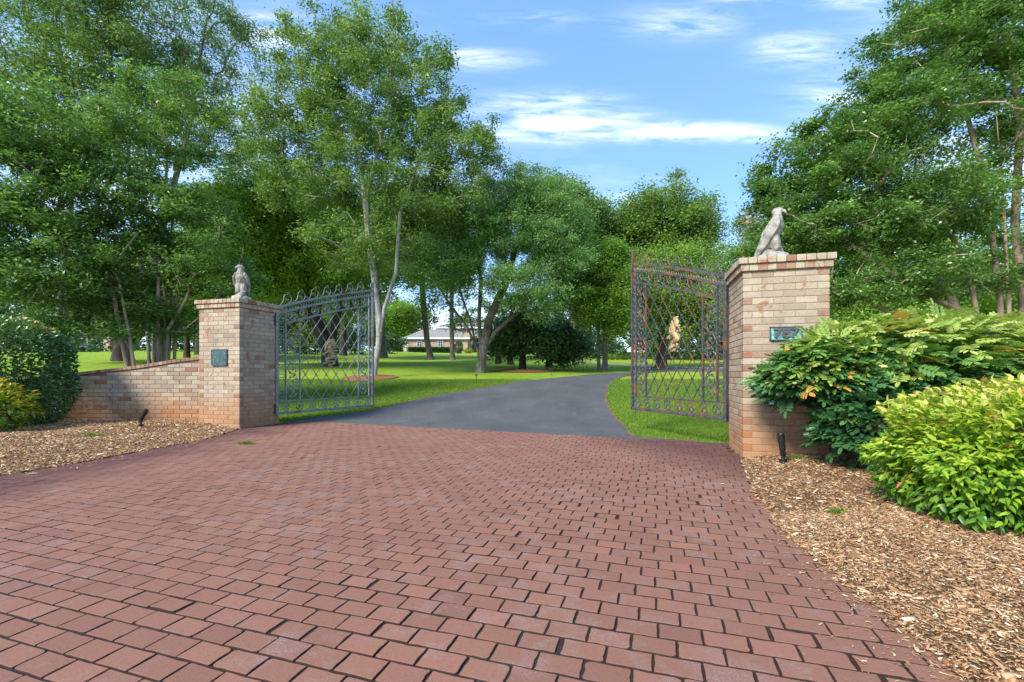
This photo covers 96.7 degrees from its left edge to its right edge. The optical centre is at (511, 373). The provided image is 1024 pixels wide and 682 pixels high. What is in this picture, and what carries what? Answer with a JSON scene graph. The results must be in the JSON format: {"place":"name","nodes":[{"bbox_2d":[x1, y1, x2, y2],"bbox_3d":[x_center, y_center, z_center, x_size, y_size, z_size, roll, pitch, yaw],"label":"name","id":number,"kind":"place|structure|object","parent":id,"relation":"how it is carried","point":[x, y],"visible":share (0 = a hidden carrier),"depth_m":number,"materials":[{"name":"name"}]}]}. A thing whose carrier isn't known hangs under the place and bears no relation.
{"place":"outdoors","nodes":[
{"label":"outdoors","id":0,"kind":"place"},
{"bbox_2d":[0,349,728,474],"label":"ground","id":1,"kind":"structure","parent":0,"point":[408,365],"depth_m":28.87,"materials":[{"name":"green plant"}]},
{"bbox_2d":[0,71,100,317],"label":"crape myrtle","id":2,"kind":"object","parent":1,"relation":"on","point":[19,277],"visible":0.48,"depth_m":9.29,"materials":[{"name":"green plant"}]},
{"bbox_2d":[69,342,94,351],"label":"parked car","id":3,"kind":"object","parent":1,"relation":"on","point":[82,347],"visible":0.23,"depth_m":61.45,"materials":[{"name":"white"}]},
{"bbox_2d":[0,62,176,366],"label":"crape myrtle","id":4,"kind":"object","parent":1,"relation":"on","point":[63,155],"visible":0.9,"depth_m":9.47,"materials":[{"name":"green plant"}]},
{"bbox_2d":[3,357,199,421],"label":"garden wall","id":5,"kind":"structure","parent":1,"relation":"on","point":[168,389],"depth_m":8.65,"materials":[{"name":"brick"}]},
{"bbox_2d":[0,0,203,374],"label":"tall tree","id":6,"kind":"object","parent":1,"relation":"on","point":[47,31],"visible":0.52,"depth_m":17.73,"materials":[{"name":"green plant"}]},
{"bbox_2d":[76,330,139,349],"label":"neighbour house","id":7,"kind":"structure","parent":1,"relation":"on","point":[107,344],"depth_m":75.00,"materials":[{"name":"white brick"}]},
{"bbox_2d":[22,237,206,360],"bbox_3d":[-26.960,-4.969,31.228,13.584,8.357,9.165,0,0,0],"label":"broad tree","id":8,"kind":"object","parent":1,"relation":"on","point":[116,354],"visible":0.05,"depth_m":30.86,"materials":[{"name":"green plant"}]},
{"bbox_2d":[0,419,241,474],"bbox_3d":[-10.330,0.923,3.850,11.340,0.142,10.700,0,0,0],"label":"mulch bed","id":9,"kind":"object","parent":1,"relation":"on","point":[18,455],"visible":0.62,"depth_m":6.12,"materials":[{"name":"brown wood"}]},
{"bbox_2d":[1,408,15,430],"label":"spotlight","id":10,"kind":"object","parent":9,"relation":"on","point":[10,427],"visible":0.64,"depth_m":6.96,"materials":[{"name":"black metal"}]},
{"bbox_2d":[0,377,44,431],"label":"nandina shrub","id":11,"kind":"object","parent":9,"relation":"on","point":[23,418],"visible":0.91,"depth_m":7.08,"materials":[{"name":"green plant"}]},
{"bbox_2d":[0,314,83,425],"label":"camellia shrub","id":12,"kind":"object","parent":9,"relation":"on","point":[51,335],"visible":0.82,"depth_m":7.81,"materials":[{"name":"green plant"}]},
{"bbox_2d":[78,432,109,435],"bbox_3d":[-6.204,0.883,6.722,0.319,0.078,0.251,0,0,0],"label":"grass tuft","id":13,"kind":"object","parent":9,"relation":"on","point":[90,433],"visible":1,"depth_m":6.69,"materials":[{"name":"green plant"}]},
{"bbox_2d":[138,409,148,426],"bbox_3d":[-6.148,0.765,7.634,0.259,0.362,0.105,0,0,19],"label":"spotlight","id":14,"kind":"object","parent":9,"relation":"on","point":[143,414],"visible":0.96,"depth_m":7.63,"materials":[{"name":"black metal"}]},
{"bbox_2d":[33,50,274,361],"bbox_3d":[-8.058,-3.113,10.746,4.573,8.265,3.316,0,0,0],"label":"crape myrtle","id":15,"kind":"object","parent":1,"relation":"on","point":[172,264],"visible":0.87,"depth_m":10.47,"materials":[{"name":"green plant"}]},
{"bbox_2d":[54,0,275,363],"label":"tall tree","id":16,"kind":"object","parent":1,"relation":"on","point":[236,33],"visible":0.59,"depth_m":20.23,"materials":[{"name":"green plant"}]},
{"bbox_2d":[129,226,214,357],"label":"lawn tree","id":17,"kind":"object","parent":1,"relation":"on","point":[186,353],"depth_m":39.47,"materials":[{"name":"green plant"}]},
{"bbox_2d":[191,300,199,354],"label":"lawn tree","id":18,"kind":"object","parent":1,"relation":"on","point":[196,350],"depth_m":48.88,"materials":[{"name":"brown plant"}]},
{"bbox_2d":[194,298,282,428],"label":"brick pillar","id":19,"kind":"structure","parent":1,"relation":"on","point":[237,363],"depth_m":8.46,"materials":[{"name":"brown brick"}]},
{"bbox_2d":[231,265,251,299],"bbox_3d":[-5.161,-1.697,8.710,0.352,0.735,0.450,0,0,-12],"label":"eagle statue","id":20,"kind":"object","parent":19,"relation":"on","point":[241,282],"visible":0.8,"depth_m":8.59,"materials":[{"name":"stone"}]},
{"bbox_2d":[273,281,373,415],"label":"iron gate","id":21,"kind":"structure","parent":19,"relation":"attached to","point":[331,344],"depth_m":10.15,"materials":[{"name":"black metal"}]},
{"bbox_2d":[145,158,331,311],"bbox_3d":[-17.369,-6.753,27.770,13.083,12.183,8.340,0,0,29],"label":"broad tree","id":22,"kind":"object","parent":1,"relation":"on","point":[240,191],"visible":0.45,"depth_m":25.65,"materials":[{"name":"green plant"}]},
{"bbox_2d":[268,282,353,351],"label":"lawn tree","id":23,"kind":"object","parent":1,"relation":"on","point":[304,331],"visible":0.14,"depth_m":53.76,"materials":[{"name":"green plant"}]},
{"bbox_2d":[214,160,408,366],"bbox_3d":[-12.121,-6.508,28.011,11.645,12.507,8.223,0,0,0],"label":"forked tree","id":24,"kind":"object","parent":1,"relation":"on","point":[323,284],"visible":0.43,"depth_m":27.17,"materials":[{"name":"green plant"}]},
{"bbox_2d":[301,246,397,355],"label":"lawn tree","id":25,"kind":"object","parent":1,"relation":"on","point":[344,336],"visible":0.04,"depth_m":46.63,"materials":[{"name":"green plant"}]},
{"bbox_2d":[300,206,429,357],"bbox_3d":[-14.194,-8.821,41.315,11.918,14.558,14.976,0,0,-40],"label":"lawn tree","id":26,"kind":"object","parent":1,"relation":"on","point":[383,352],"visible":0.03,"depth_m":39.72,"materials":[{"name":"green plant"}]},
{"bbox_2d":[217,0,515,375],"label":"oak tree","id":27,"kind":"object","parent":1,"relation":"on","point":[311,103],"visible":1,"depth_m":19.39,"materials":[{"name":"green plant"}]},
{"bbox_2d":[341,374,397,380],"bbox_3d":[-6.210,0.164,19.764,2.345,0.265,3.362,0,0,0],"label":"mulch ring","id":28,"kind":"object","parent":1,"relation":"on","point":[379,376],"visible":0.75,"depth_m":19.45,"materials":[{"name":"brown soil"}]},
{"bbox_2d":[386,338,403,351],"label":"hedge","id":29,"kind":"object","parent":1,"relation":"on","point":[393,345],"visible":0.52,"depth_m":82.31,"materials":[{"name":"green plant"}]},
{"bbox_2d":[359,295,433,347],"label":"lime tree","id":30,"kind":"object","parent":1,"relation":"on","point":[401,318],"visible":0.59,"depth_m":101.88,"materials":[{"name":"green plant"}]},
{"bbox_2d":[299,381,517,419],"bbox_3d":[-1.967,0.631,13.989,0.450,0.715,9.996,0,0,30],"label":"soil edge","id":31,"kind":"object","parent":1,"relation":"on","point":[394,404],"visible":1,"depth_m":11.85,"materials":[{"name":"brown soil"}]},
{"bbox_2d":[369,169,475,359],"bbox_3d":[-6.558,-8.414,37.507,9.486,14.524,13.178,0,0,0],"label":"lawn tree","id":32,"kind":"object","parent":1,"relation":"on","point":[429,353],"visible":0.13,"depth_m":34.40,"materials":[{"name":"green plant"}]},
{"bbox_2d":[407,346,449,352],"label":"hedge","id":33,"kind":"object","parent":1,"relation":"on","point":[436,349],"visible":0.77,"depth_m":82.84,"materials":[{"name":"green plant"}]},
{"bbox_2d":[403,320,489,352],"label":"brick house","id":34,"kind":"structure","parent":1,"relation":"on","point":[439,336],"depth_m":85.16,"materials":[{"name":"white"}]},
{"bbox_2d":[417,339,421,346],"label":"window","id":35,"kind":"structure","parent":34,"relation":"in","point":[419,342],"depth_m":84.91,"materials":[{"name":"white glass"}]},
{"bbox_2d":[438,339,442,346],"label":"window","id":36,"kind":"structure","parent":34,"relation":"in","point":[440,342],"depth_m":84.91,"materials":[{"name":"white glass"}]},
{"bbox_2d":[0,307,897,360],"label":"distant understory","id":37,"kind":"object","parent":1,"relation":"on","point":[99,347],"visible":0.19,"depth_m":57.77,"materials":[{"name":"green plant"}]},
{"bbox_2d":[454,340,463,353],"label":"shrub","id":38,"kind":"object","parent":1,"relation":"on","point":[458,350],"visible":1,"depth_m":70.19,"materials":[{"name":"green plant"}]},
{"bbox_2d":[416,172,509,359],"bbox_3d":[-3.676,-8.284,36.773,7.882,14.268,10.648,0,0,0],"label":"lawn tree","id":39,"kind":"object","parent":1,"relation":"on","point":[451,316],"visible":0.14,"depth_m":34.63,"materials":[{"name":"green plant"}]},
{"bbox_2d":[463,348,473,352],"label":"golden shrub","id":40,"kind":"object","parent":1,"relation":"on","point":[466,350],"visible":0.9,"depth_m":75.67,"materials":[{"name":"yellow plant"}]},
{"bbox_2d":[467,323,514,364],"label":"magnolia tree","id":41,"kind":"object","parent":1,"relation":"on","point":[497,360],"visible":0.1,"depth_m":28.79,"materials":[{"name":"green plant"}]},
{"bbox_2d":[398,156,600,372],"bbox_3d":[-0.564,-5.231,22.393,10.395,10.673,6.203,0,0,0],"label":"spreading tree","id":42,"kind":"object","parent":1,"relation":"on","point":[526,205],"visible":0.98,"depth_m":21.41,"materials":[{"name":"green plant"}]},
{"bbox_2d":[0,266,1017,353],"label":"distant woods","id":43,"kind":"object","parent":1,"relation":"on","point":[501,309],"visible":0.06,"depth_m":94.97,"materials":[{"name":"green plant"}]},
{"bbox_2d":[493,320,530,363],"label":"magnolia tree","id":44,"kind":"object","parent":1,"relation":"on","point":[511,360],"visible":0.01,"depth_m":33.73,"materials":[{"name":"green plant"}]},
{"bbox_2d":[487,369,557,371],"bbox_3d":[0.593,-0.175,25.477,3.565,0.189,3.533,0,0,-44],"label":"mulch ring","id":45,"kind":"object","parent":1,"relation":"on","point":[519,370],"visible":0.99,"depth_m":24.67,"materials":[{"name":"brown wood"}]},
{"bbox_2d":[477,300,574,368],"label":"magnolia tree","id":46,"kind":"object","parent":1,"relation":"on","point":[516,335],"visible":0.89,"depth_m":24.92,"materials":[{"name":"green plant"}]},
{"bbox_2d":[495,164,623,329],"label":"lawn tree","id":47,"kind":"object","parent":1,"relation":"on","point":[606,207],"visible":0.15,"depth_m":44.22,"materials":[{"name":"green plant"}]},
{"bbox_2d":[538,314,601,369],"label":"magnolia tree","id":48,"kind":"object","parent":1,"relation":"on","point":[580,348],"visible":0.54,"depth_m":26.45,"materials":[{"name":"green plant"}]},
{"bbox_2d":[550,233,647,370],"bbox_3d":[4.235,-3.750,23.547,5.534,7.402,4.300,0,0,0],"label":"two stemmed tree","id":49,"kind":"object","parent":1,"relation":"on","point":[603,302],"visible":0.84,"depth_m":22.82,"materials":[{"name":"green plant"}]},
{"bbox_2d":[604,378,686,439],"bbox_3d":[3.205,0.585,13.431,1.051,0.836,13.163,0,0,8],"label":"soil edge","id":50,"kind":"object","parent":1,"relation":"on","point":[630,433],"visible":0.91,"depth_m":9.65,"materials":[{"name":"brown soil"}]},
{"bbox_2d":[599,166,734,354],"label":"round oak","id":51,"kind":"object","parent":1,"relation":"on","point":[647,219],"visible":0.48,"depth_m":45.48,"materials":[{"name":"green plant"}]},
{"bbox_2d":[624,237,722,367],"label":"lime tree","id":52,"kind":"object","parent":1,"relation":"on","point":[682,255],"visible":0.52,"depth_m":26.14,"materials":[{"name":"green plant"}]},
{"bbox_2d":[702,209,855,321],"bbox_3d":[7.461,-2.148,13.080,4.029,5.849,3.334,0,0,0],"label":"crape myrtle","id":53,"kind":"object","parent":1,"relation":"on","point":[744,250],"visible":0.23,"depth_m":12.87,"materials":[{"name":"green plant"}]},
{"bbox_2d":[724,252,836,459],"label":"brick pillar","id":54,"kind":"structure","parent":1,"relation":"on","point":[774,301],"depth_m":5.35,"materials":[{"name":"brown brick"}]},
{"bbox_2d":[631,252,729,421],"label":"iron gate","id":55,"kind":"structure","parent":54,"relation":"attached to","point":[674,331],"depth_m":7.10,"materials":[{"name":"black metal"}]},
{"bbox_2d":[754,207,788,257],"bbox_3d":[3.202,-1.690,5.674,0.441,0.720,0.345,0,0,40],"label":"eagle statue","id":56,"kind":"object","parent":54,"relation":"on","point":[769,244],"visible":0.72,"depth_m":5.57,"materials":[{"name":"stone"}]},
{"bbox_2d":[734,58,1017,315],"bbox_3d":[6.632,-2.275,8.468,4.670,6.782,2.942,0,0,0],"label":"crape myrtle","id":57,"kind":"object","parent":1,"relation":"on","point":[840,162],"visible":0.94,"depth_m":8.03,"materials":[{"name":"green plant"}]},
{"bbox_2d":[741,425,1023,681],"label":"mulch bed","id":58,"kind":"object","parent":1,"relation":"on","point":[935,592],"visible":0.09,"depth_m":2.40,"materials":[{"name":"brown wood"}]},
{"bbox_2d":[777,433,787,462],"bbox_3d":[2.934,0.814,4.774,0.280,0.376,0.083,0,0,18],"label":"spotlight","id":59,"kind":"object","parent":58,"relation":"on","point":[781,442],"visible":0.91,"depth_m":4.78,"materials":[{"name":"black metal"}]},
{"bbox_2d":[786,454,804,458],"bbox_3d":[3.085,0.904,4.939,0.200,0.057,0.147,0,0,0],"label":"grass tuft","id":60,"kind":"object","parent":58,"relation":"on","point":[795,457],"visible":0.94,"depth_m":4.93,"materials":[{"name":"green plant"}]},
{"bbox_2d":[738,298,1023,473],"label":"mahonia shrub","id":61,"kind":"object","parent":58,"relation":"on","point":[840,378],"visible":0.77,"depth_m":4.40,"materials":[{"name":"green plant"}]},
{"bbox_2d":[770,505,1023,681],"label":"wood chips","id":62,"kind":"object","parent":58,"relation":"on","point":[993,540],"visible":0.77,"depth_m":2.19,"materials":[{"name":"brown wood"}]},
{"bbox_2d":[825,507,850,515],"bbox_3d":[2.223,0.942,3.124,0.145,0.056,0.118,0,0,-10],"label":"grass tuft","id":63,"kind":"object","parent":62,"relation":"on","point":[836,510],"visible":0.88,"depth_m":3.11,"materials":[{"name":"green plant"}]},
{"bbox_2d":[834,0,1023,321],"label":"crape myrtle","id":64,"kind":"object","parent":58,"relation":"on","point":[959,31],"visible":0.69,"depth_m":8.69,"materials":[{"name":"green plant"}]},
{"bbox_2d":[854,373,1023,536],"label":"nandina shrub","id":65,"kind":"object","parent":58,"relation":"on","point":[944,466],"visible":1,"depth_m":2.82,"materials":[{"name":"green plant"}]},
{"bbox_2d":[829,200,1023,336],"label":"lime tree","id":66,"kind":"object","parent":1,"relation":"on","point":[989,306],"visible":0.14,"depth_m":19.78,"materials":[{"name":"green plant"}]},
{"bbox_2d":[278,378,533,421],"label":"grass","id":67,"kind":"structure","parent":0,"point":[399,390],"depth_m":14.64,"materials":[{"name":"green plant"}]},
{"bbox_2d":[0,421,968,681],"bbox_3d":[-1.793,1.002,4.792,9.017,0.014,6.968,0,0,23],"label":"brick pavement","id":68,"kind":"structure","parent":0,"point":[272,497],"depth_m":2.35,"materials":[{"name":"red brick"}]},
{"bbox_2d":[15,434,220,473],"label":"spilled chips","id":69,"kind":"object","parent":68,"relation":"on","point":[122,455],"visible":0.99,"depth_m":5.49,"materials":[{"name":"brown wood"}]},
{"bbox_2d":[235,441,253,444],"bbox_3d":[-3.787,0.976,6.481,0.274,0.050,0.194,0,0,0],"label":"grass tuft","id":70,"kind":"object","parent":68,"relation":"on","point":[245,442],"visible":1,"depth_m":6.47,"materials":[{"name":"green plant"}]},
{"bbox_2d":[708,463,967,681],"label":"spilled chips","id":71,"kind":"object","parent":68,"relation":"on","point":[930,653],"visible":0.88,"depth_m":1.77,"materials":[{"name":"brown wood"}]},
{"bbox_2d":[291,368,722,442],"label":"asphalt driveway","id":72,"kind":"structure","parent":0,"point":[573,405],"depth_m":11.04,"materials":[{"name":"grey asphalt"}]},
{"bbox_2d":[0,0,1023,351],"label":"sky","id":73,"kind":"structure","parent":0,"point":[616,93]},
{"bbox_2d":[531,356,722,367],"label":"road","id":74,"kind":"structure","parent":0,"point":[638,365],"depth_m":31.39,"materials":[{"name":"grey asphalt"}]},
{"bbox_2d":[606,378,728,443],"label":"grass","id":75,"kind":"structure","parent":0,"point":[625,390],"depth_m":10.76,"materials":[{"name":"green plant"}]}
]}

